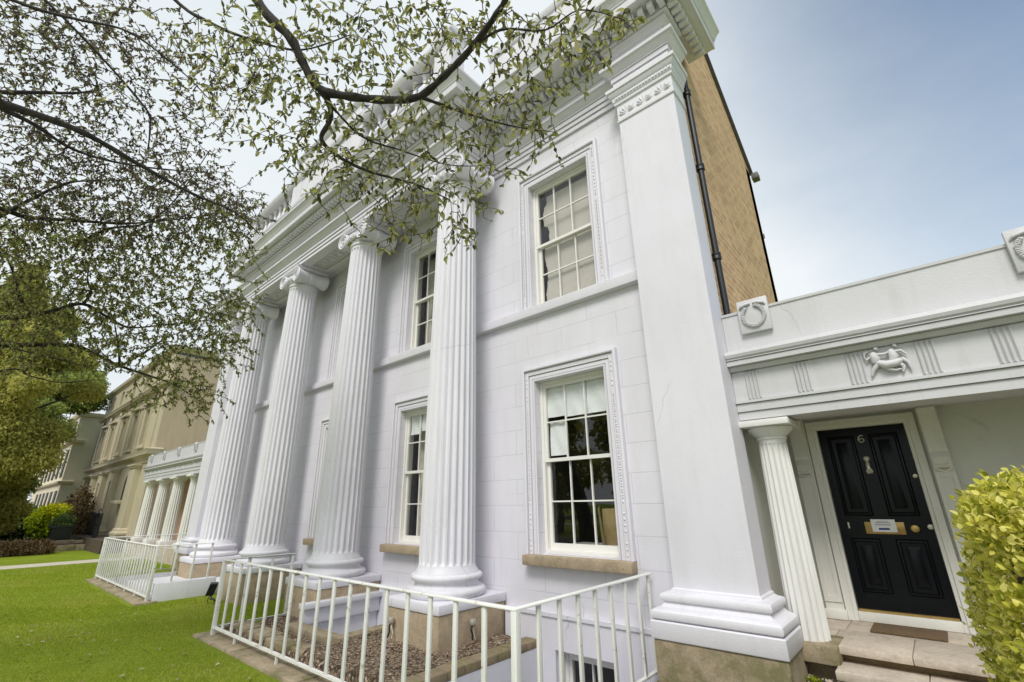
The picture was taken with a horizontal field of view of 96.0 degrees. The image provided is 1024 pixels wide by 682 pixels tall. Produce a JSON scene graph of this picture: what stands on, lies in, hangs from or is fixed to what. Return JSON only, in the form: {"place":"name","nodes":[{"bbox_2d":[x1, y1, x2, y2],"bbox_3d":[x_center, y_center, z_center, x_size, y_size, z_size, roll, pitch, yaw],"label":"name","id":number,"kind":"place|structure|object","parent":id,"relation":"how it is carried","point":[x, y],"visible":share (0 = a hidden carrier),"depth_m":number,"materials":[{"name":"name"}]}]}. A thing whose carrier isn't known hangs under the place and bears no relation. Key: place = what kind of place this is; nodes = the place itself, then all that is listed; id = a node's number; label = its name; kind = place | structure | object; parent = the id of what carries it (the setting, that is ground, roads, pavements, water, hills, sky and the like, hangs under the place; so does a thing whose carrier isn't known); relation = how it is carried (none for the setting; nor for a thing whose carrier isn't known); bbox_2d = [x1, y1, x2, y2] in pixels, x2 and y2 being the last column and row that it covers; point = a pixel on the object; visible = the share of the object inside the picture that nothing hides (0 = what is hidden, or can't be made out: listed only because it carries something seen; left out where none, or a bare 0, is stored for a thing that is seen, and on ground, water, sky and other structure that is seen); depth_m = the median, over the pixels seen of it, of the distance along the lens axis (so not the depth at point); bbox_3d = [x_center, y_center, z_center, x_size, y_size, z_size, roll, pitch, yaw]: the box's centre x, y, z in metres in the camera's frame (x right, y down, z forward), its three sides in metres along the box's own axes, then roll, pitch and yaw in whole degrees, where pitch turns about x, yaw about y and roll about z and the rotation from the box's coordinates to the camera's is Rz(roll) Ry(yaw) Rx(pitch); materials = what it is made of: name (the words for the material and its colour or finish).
{"place":"outdoors","nodes":[
{"label":"outdoors","id":0,"kind":"place"},
{"bbox_2d":[1,531,129,553],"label":"terrace ground","id":1,"kind":"structure","parent":0,"point":[93,545],"depth_m":20.32,"materials":[{"name":"stone"}]},
{"bbox_2d":[0,503,41,540],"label":"dark shrub","id":2,"kind":"object","parent":1,"relation":"on","point":[19,533],"visible":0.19,"depth_m":23.93,"materials":[{"name":"green plant"}]},
{"bbox_2d":[20,501,82,539],"bbox_3d":[-24.711,9.712,24.855,2.498,2.118,2.572,-17,-25,38],"label":"golden bush","id":3,"kind":"object","parent":1,"relation":"on","point":[36,525],"visible":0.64,"depth_m":24.03,"materials":[{"name":"yellow plant"}]},
{"bbox_2d":[0,260,110,535],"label":"yew tree","id":4,"kind":"object","parent":1,"relation":"on","point":[30,441],"visible":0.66,"depth_m":20.61,"materials":[{"name":"green plant"}]},
{"bbox_2d":[47,513,78,540],"bbox_3d":[-20.890,8.675,21.374,1.018,1.313,1.077,-17,-25,38],"label":"potted shrub","id":5,"kind":"object","parent":1,"relation":"on","point":[59,530],"visible":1,"depth_m":21.17,"materials":[{"name":"green plant"}]},
{"bbox_2d":[20,326,111,497],"bbox_3d":[-29.879,4.608,28.305,7.573,14.046,7.719,-17,-25,38],"label":"leafy tree","id":6,"kind":"object","parent":1,"relation":"on","point":[63,406],"visible":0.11,"depth_m":28.67,"materials":[{"name":"green plant"}]},
{"bbox_2d":[63,481,96,534],"bbox_3d":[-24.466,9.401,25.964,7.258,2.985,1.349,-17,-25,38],"label":"climbing shrub","id":7,"kind":"object","parent":1,"relation":"on","point":[76,500],"visible":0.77,"depth_m":24.84,"materials":[{"name":"brown plant"}]},
{"bbox_2d":[77,513,102,536],"bbox_3d":[-24.845,10.399,26.277,13.400,1.100,0.040,-17,-25,38],"label":"iron railing","id":8,"kind":"object","parent":1,"relation":"on","point":[91,524],"visible":0.16,"depth_m":23.37,"materials":[{"name":"black metal"}]},
{"bbox_2d":[91,508,101,537],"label":"iron gate","id":9,"kind":"structure","parent":1,"relation":"on","point":[96,527],"depth_m":21.21,"materials":[{"name":"black metal"}]},
{"bbox_2d":[0,556,139,569],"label":"path","id":10,"kind":"structure","parent":0,"point":[46,564],"depth_m":15.44,"materials":[{"name":"concrete"}]},
{"bbox_2d":[0,550,283,681],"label":"lawn","id":11,"kind":"structure","parent":0,"point":[64,556],"depth_m":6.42,"materials":[{"name":"green plant"}]},
{"bbox_2d":[0,538,57,557],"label":"heather mound","id":12,"kind":"object","parent":11,"relation":"on","point":[20,548],"visible":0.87,"depth_m":18.70,"materials":[{"name":"brown plant"}]},
{"bbox_2d":[14,540,84,552],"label":"garden wall","id":13,"kind":"structure","parent":11,"relation":"on","point":[71,547],"depth_m":20.68,"materials":[{"name":"stone"}]},
{"bbox_2d":[30,412,104,507],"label":"cream house","id":14,"kind":"structure","parent":11,"relation":"on","point":[63,484],"depth_m":32.92,"materials":[{"name":"paint"}]},
{"bbox_2d":[43,492,48,505],"bbox_3d":[-35.089,12.449,34.491,0.900,2.100,0.048,-17,-25,38],"label":"window","id":15,"kind":"structure","parent":14,"relation":"in","point":[46,496],"depth_m":34.53,"materials":[{"name":"grey glass"}]},
{"bbox_2d":[51,491,56,502],"bbox_3d":[-31.776,11.440,31.777,0.900,2.100,0.048,-17,-25,38],"label":"window","id":16,"kind":"structure","parent":14,"relation":"in","point":[53,499],"depth_m":31.83,"materials":[{"name":"grey glass"}]},
{"bbox_2d":[55,452,64,478],"bbox_3d":[-33.476,9.210,34.098,0.900,1.900,0.048,-17,-25,38],"label":"window","id":17,"kind":"structure","parent":14,"relation":"in","point":[58,469],"depth_m":33.83,"materials":[{"name":"grey glass"}]},
{"bbox_2d":[59,449,69,477],"bbox_3d":[-31.819,8.705,32.741,0.900,1.900,0.048,-17,-25,38],"label":"window","id":18,"kind":"structure","parent":14,"relation":"in","point":[67,452],"depth_m":32.61,"materials":[{"name":"grey glass"}]},
{"bbox_2d":[86,578,156,605],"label":"stone kerb","id":19,"kind":"structure","parent":11,"relation":"on","point":[125,595],"depth_m":9.86,"materials":[{"name":"beige stone"}]},
{"bbox_2d":[94,533,214,601],"bbox_3d":[-8.314,5.333,11.206,5.064,0.980,1.877,-17,-25,38],"label":"area railing","id":20,"kind":"object","parent":19,"relation":"on","point":[146,596],"visible":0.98,"depth_m":10.16,"materials":[{"name":"metal"}]},
{"bbox_2d":[3,612,258,681],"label":"fallen leaves","id":21,"kind":"object","parent":11,"relation":"on","point":[104,652],"visible":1,"depth_m":6.10,"materials":[{"name":"green plant"}]},
{"bbox_2d":[108,571,175,585],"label":"area wall","id":22,"kind":"structure","parent":11,"relation":"on","point":[162,574],"depth_m":12.71,"materials":[{"name":"white paint"}]},
{"bbox_2d":[81,344,220,538],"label":"neighbour house","id":23,"kind":"structure","parent":11,"relation":"on","point":[129,443],"depth_m":23.05,"materials":[{"name":"beige paint"}]},
{"bbox_2d":[93,426,108,463],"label":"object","id":24,"kind":"structure","parent":23,"relation":"in","point":[105,429],"depth_m":29.56,"materials":[{"name":"beige paint"}]},
{"bbox_2d":[101,421,117,460],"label":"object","id":25,"kind":"structure","parent":23,"relation":"in","point":[113,424],"depth_m":28.07,"materials":[{"name":"beige paint"}]},
{"bbox_2d":[112,414,129,456],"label":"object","id":26,"kind":"structure","parent":23,"relation":"in","point":[125,418],"depth_m":26.14,"materials":[{"name":"beige paint"}]},
{"bbox_2d":[123,408,141,453],"bbox_3d":[-20.208,4.767,24.466,1.320,2.280,0.219,-17,-25,38],"label":"window","id":27,"kind":"structure","parent":23,"relation":"in","point":[137,413],"depth_m":24.52,"materials":[{"name":"beige paint"}]},
{"bbox_2d":[134,401,153,449],"bbox_3d":[-18.363,4.205,22.955,1.320,2.280,0.219,-17,-25,38],"label":"window","id":28,"kind":"structure","parent":23,"relation":"in","point":[137,447],"depth_m":22.97,"materials":[{"name":"beige paint"}]},
{"bbox_2d":[127,576,219,601],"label":"wall","id":29,"kind":"structure","parent":11,"relation":"on","point":[165,588],"depth_m":9.33,"materials":[{"name":"white paint"}]},
{"bbox_2d":[205,582,217,602],"bbox_3d":[-5.622,4.740,8.601,0.181,0.392,0.414,10,-22,-29],"label":"floodlight","id":30,"kind":"object","parent":11,"relation":"on","point":[211,589],"visible":0.93,"depth_m":8.66,"materials":[{"name":"black metal"}]},
{"bbox_2d":[192,630,331,681],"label":"stone kerb","id":31,"kind":"structure","parent":11,"relation":"on","point":[281,670],"depth_m":5.36,"materials":[{"name":"beige stone"}]},
{"bbox_2d":[210,553,657,681],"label":"area railing","id":32,"kind":"object","parent":31,"relation":"on","point":[516,672],"visible":0.97,"depth_m":4.27,"materials":[{"name":"metal"}]},
{"bbox_2d":[0,0,647,426],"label":"overhanging tree","id":33,"kind":"object","parent":11,"relation":"on","point":[82,238],"visible":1,"depth_m":5.17,"materials":[{"name":"green plant"}]},
{"bbox_2d":[171,0,807,681],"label":"classical villa","id":34,"kind":"object","parent":11,"relation":"on","point":[623,252],"visible":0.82,"depth_m":6.85,"materials":[{"name":"white paint"}]},
{"bbox_2d":[302,418,328,545],"bbox_3d":[-3.662,2.809,9.457,1.520,2.560,0.230,-17,-25,38],"label":"blind window","id":35,"kind":"structure","parent":34,"relation":"in","point":[309,540],"depth_m":9.82,"materials":[{"name":"white paint"}]},
{"bbox_2d":[326,281,346,378],"bbox_3d":[-3.705,-0.391,10.594,1.520,2.366,0.118,-17,-25,38],"label":"blind window","id":36,"kind":"structure","parent":34,"relation":"in","point":[341,290],"depth_m":10.97,"materials":[{"name":"white paint"}]},
{"bbox_2d":[309,611,376,644],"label":"area wall","id":37,"kind":"structure","parent":34,"relation":"attached to","point":[355,624],"depth_m":7.16,"materials":[{"name":"white paint"}]},
{"bbox_2d":[284,621,338,644],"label":"stone kerb","id":38,"kind":"structure","parent":37,"relation":"on","point":[307,632],"depth_m":6.09,"materials":[{"name":"beige stone"}]},
{"bbox_2d":[298,590,381,623],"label":"wall","id":39,"kind":"structure","parent":37,"relation":"on","point":[357,605],"depth_m":7.02,"materials":[{"name":"white paint"}]},
{"bbox_2d":[331,624,382,643],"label":"stone kerb","id":40,"kind":"structure","parent":37,"relation":"on","point":[340,637],"depth_m":5.86,"materials":[{"name":"beige stone"}]},
{"bbox_2d":[387,617,394,638],"bbox_3d":[-1.467,3.461,5.565,0.084,0.226,0.092,2,-20,-7],"label":"spot lamp","id":41,"kind":"object","parent":34,"relation":"attached to","point":[391,620],"visible":0.95,"depth_m":5.56,"materials":[{"name":"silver metal"}]},
{"bbox_2d":[379,393,427,554],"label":"window","id":42,"kind":"structure","parent":34,"relation":"in","point":[413,537],"depth_m":8.18,"materials":[{"name":"beige paint"}]},
{"bbox_2d":[411,415,419,434],"bbox_3d":[-1.738,1.514,8.380,0.290,0.370,0.017,-17,-25,38],"label":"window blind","id":43,"kind":"object","parent":34,"relation":"attached to","point":[415,425],"visible":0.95,"depth_m":8.38,"materials":[{"name":"white fabric"}]},
{"bbox_2d":[397,229,437,353],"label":"window","id":44,"kind":"structure","parent":34,"relation":"in","point":[426,302],"depth_m":9.36,"materials":[{"name":"beige paint"}]},
{"bbox_2d":[422,414,426,430],"bbox_3d":[-1.400,1.392,8.109,0.550,0.330,0.017,-17,-25,38],"label":"paper sheet","id":45,"kind":"object","parent":34,"relation":"attached to","point":[424,423],"visible":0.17,"depth_m":8.24,"materials":[{"name":"white paper"}]},
{"bbox_2d":[547,386,564,417],"bbox_3d":[0.611,0.836,6.442,0.330,0.450,0.017,-17,-25,38],"label":"paper sheet","id":46,"kind":"object","parent":34,"relation":"attached to","point":[555,400],"visible":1,"depth_m":6.44,"materials":[{"name":"white paper"}]},
{"bbox_2d":[550,421,566,455],"bbox_3d":[0.640,1.315,6.254,0.285,0.460,0.017,-17,-25,38],"label":"paper sheet","id":47,"kind":"object","parent":34,"relation":"attached to","point":[558,437],"visible":0.99,"depth_m":6.26,"materials":[{"name":"white paper"}]},
{"bbox_2d":[517,137,609,310],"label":"window","id":48,"kind":"structure","parent":34,"relation":"in","point":[572,256],"depth_m":7.13,"materials":[{"name":"beige paint"}]},
{"bbox_2d":[565,381,587,416],"bbox_3d":[0.866,0.768,6.231,0.335,0.470,0.017,-17,-25,38],"label":"paper sheet","id":49,"kind":"object","parent":34,"relation":"attached to","point":[574,399],"visible":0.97,"depth_m":6.23,"materials":[{"name":"white paper"}]},
{"bbox_2d":[521,347,637,574],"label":"window","id":50,"kind":"structure","parent":34,"relation":"in","point":[593,473],"depth_m":6.14,"materials":[{"name":"beige paint"}]},
{"bbox_2d":[571,542,602,544],"bbox_3d":[1.206,2.816,5.897,1.050,0.375,0.610,-17,-25,38],"label":"table","id":51,"kind":"object","parent":34,"relation":"in","point":[592,543],"visible":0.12,"depth_m":6.24,"materials":[{"name":"beige paint"}]},
{"bbox_2d":[598,507,617,545],"bbox_3d":[1.358,2.417,5.801,0.500,0.660,0.440,-17,-25,38],"label":"cardboard box","id":52,"kind":"object","parent":51,"relation":"on","point":[609,535],"visible":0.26,"depth_m":5.82,"materials":[{"name":"brown cardboard"}]},
{"bbox_2d":[565,652,614,681],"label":"basement window","id":53,"kind":"structure","parent":34,"relation":"in","point":[590,665],"depth_m":5.36,"materials":[{"name":"black glass"}]},
{"bbox_2d":[586,377,605,412],"bbox_3d":[1.122,0.690,6.021,0.335,0.470,0.018,-17,-25,38],"label":"paper sheet","id":54,"kind":"object","parent":34,"relation":"attached to","point":[595,391],"visible":0.81,"depth_m":6.03,"materials":[{"name":"white paper"}]},
{"bbox_2d":[721,226,1023,666],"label":"entrance porch","id":55,"kind":"object","parent":34,"relation":"attached to","point":[897,397],"visible":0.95,"depth_m":4.47,"materials":[{"name":"white paint"}]},
{"bbox_2d":[870,519,897,531],"bbox_3d":[3.848,1.912,4.770,0.203,0.121,0.005,-17,-25,38],"label":"paper notice","id":56,"kind":"object","parent":55,"relation":"attached to","point":[883,525],"visible":1,"depth_m":4.77,"materials":[{"name":"white paper"}]},
{"bbox_2d":[818,424,959,621],"bbox_3d":[3.854,1.822,4.807,0.784,1.827,0.121,-17,-25,38],"label":"door","id":57,"kind":"structure","parent":55,"relation":"in","point":[872,473],"depth_m":4.78,"materials":[{"name":"black paint"}]},
{"bbox_2d":[448,648,537,681],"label":"area wall","id":58,"kind":"structure","parent":11,"relation":"on","point":[499,671],"depth_m":4.99,"materials":[{"name":"white paint"}]},
{"bbox_2d":[395,637,536,681],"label":"stone kerb","id":59,"kind":"structure","parent":58,"relation":"on","point":[465,665],"depth_m":4.70,"materials":[{"name":"stone"}]},
{"bbox_2d":[806,618,1021,681],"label":"entrance steps","id":60,"kind":"structure","parent":11,"relation":"on","point":[869,656],"depth_m":3.74,"materials":[{"name":"stone"}]},
{"bbox_2d":[870,622,947,641],"bbox_3d":[3.664,2.684,4.257,0.545,0.020,0.380,-17,-25,38],"label":"doormat","id":61,"kind":"object","parent":60,"relation":"on","point":[914,632],"visible":1,"depth_m":4.22,"materials":[{"name":"brown fabric"}]},
{"bbox_2d":[948,465,1023,681],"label":"privet hedge","id":62,"kind":"object","parent":11,"relation":"on","point":[988,516],"visible":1,"depth_m":1.76,"materials":[{"name":"yellow plant"}]},
{"bbox_2d":[125,440,205,564],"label":"colonnade wing","id":63,"kind":"structure","parent":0,"point":[180,467],"depth_m":17.30,"materials":[{"name":"white paint"}]},
{"bbox_2d":[224,615,524,681],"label":"gravel bed","id":64,"kind":"object","parent":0,"point":[352,672],"visible":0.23,"depth_m":5.07,"materials":[{"name":"gravel"}]},
{"bbox_2d":[227,619,310,657],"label":"stone slabs","id":65,"kind":"structure","parent":64,"relation":"on","point":[291,644],"depth_m":5.92,"materials":[{"name":"beige stone"}]},
{"bbox_2d":[469,618,475,639],"bbox_3d":[-0.464,3.394,5.421,0.083,0.226,0.087,-1,-19,0],"label":"spot lamp","id":66,"kind":"object","parent":64,"relation":"in","point":[472,622],"visible":1,"depth_m":5.41,"materials":[{"name":"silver metal"}]},
{"bbox_2d":[0,0,1023,503],"label":"sky","id":67,"kind":"structure","parent":0,"point":[881,137],"materials":[{"name":"blue"}]},
{"bbox_2d":[805,674,824,681],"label":"weed","id":68,"kind":"object","parent":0,"point":[812,678],"visible":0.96,"depth_m":3.83,"materials":[{"name":"green plant"}]},
{"bbox_2d":[808,673,839,681],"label":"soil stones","id":69,"kind":"object","parent":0,"point":[826,680],"visible":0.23,"depth_m":3.88,"materials":[{"name":"grey stone"}]}
]}

